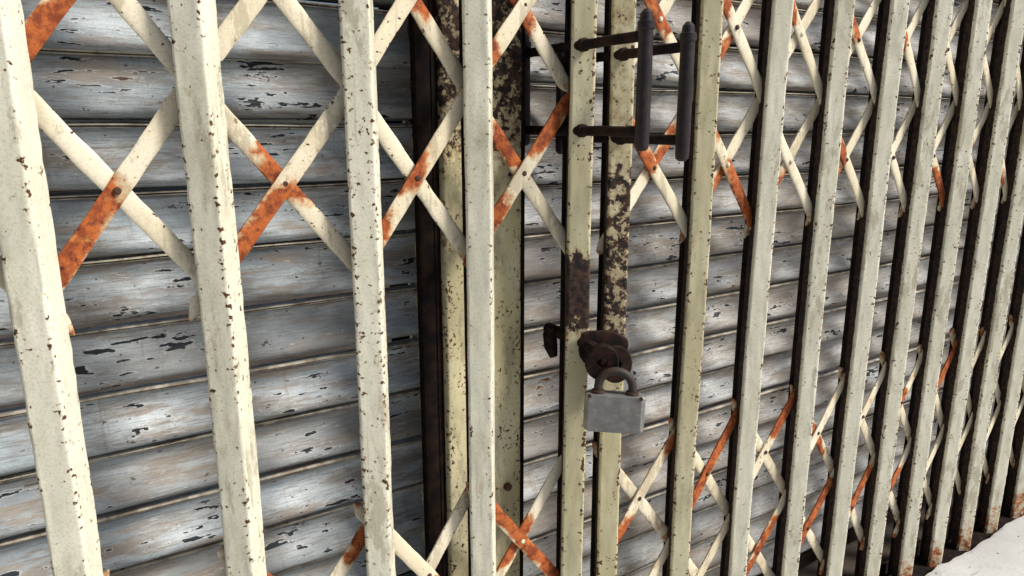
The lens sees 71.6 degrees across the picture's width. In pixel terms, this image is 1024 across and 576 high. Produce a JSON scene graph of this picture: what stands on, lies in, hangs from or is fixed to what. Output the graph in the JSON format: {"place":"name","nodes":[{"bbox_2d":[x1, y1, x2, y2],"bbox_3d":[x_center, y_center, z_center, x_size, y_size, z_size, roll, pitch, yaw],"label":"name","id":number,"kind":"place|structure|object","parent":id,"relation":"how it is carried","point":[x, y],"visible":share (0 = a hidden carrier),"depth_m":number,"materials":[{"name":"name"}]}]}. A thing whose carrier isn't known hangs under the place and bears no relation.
{"place":"outdoors","nodes":[
{"label":"outdoors","id":0,"kind":"place"},
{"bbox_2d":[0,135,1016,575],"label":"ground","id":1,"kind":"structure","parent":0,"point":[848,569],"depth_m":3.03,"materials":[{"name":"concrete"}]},
{"bbox_2d":[405,0,521,575],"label":"mullion post","id":2,"kind":"object","parent":1,"relation":"on","point":[506,85],"visible":0.44,"depth_m":0.94,"materials":[{"name":"metal"}]},
{"bbox_2d":[0,0,447,575],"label":"roller shutter","id":3,"kind":"object","parent":2,"relation":"attached to","point":[102,74],"visible":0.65,"depth_m":0.84,"materials":[{"name":"metal"}]},
{"bbox_2d":[520,0,1023,575],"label":"roller shutter","id":4,"kind":"object","parent":2,"relation":"attached to","point":[652,260],"visible":0.25,"depth_m":1.30,"materials":[{"name":"grey metal"}]},
{"bbox_2d":[879,510,1023,575],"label":"floor track","id":5,"kind":"structure","parent":1,"relation":"on","point":[950,553],"depth_m":1.71,"materials":[{"name":"grey metal"}]},
{"bbox_2d":[0,0,654,575],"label":"folding gate leaf","id":6,"kind":"object","parent":5,"relation":"on","point":[36,272],"visible":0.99,"depth_m":0.73,"materials":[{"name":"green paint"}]},
{"bbox_2d":[583,367,645,433],"bbox_3d":[0.130,0.141,0.903,0.077,0.085,0.025,1,13,6],"label":"padlock","id":7,"kind":"object","parent":6,"relation":"hanging from","point":[610,411],"visible":1,"depth_m":0.90,"materials":[{"name":"metal"}]},
{"bbox_2d":[555,0,1023,575],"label":"folding gate leaf","id":8,"kind":"object","parent":5,"relation":"on","point":[697,50],"visible":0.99,"depth_m":1.25,"materials":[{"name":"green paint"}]},
{"bbox_2d":[926,515,1023,575],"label":"pavement","id":9,"kind":"structure","parent":0,"point":[985,558],"depth_m":1.65,"materials":[{"name":"concrete"}]}
]}

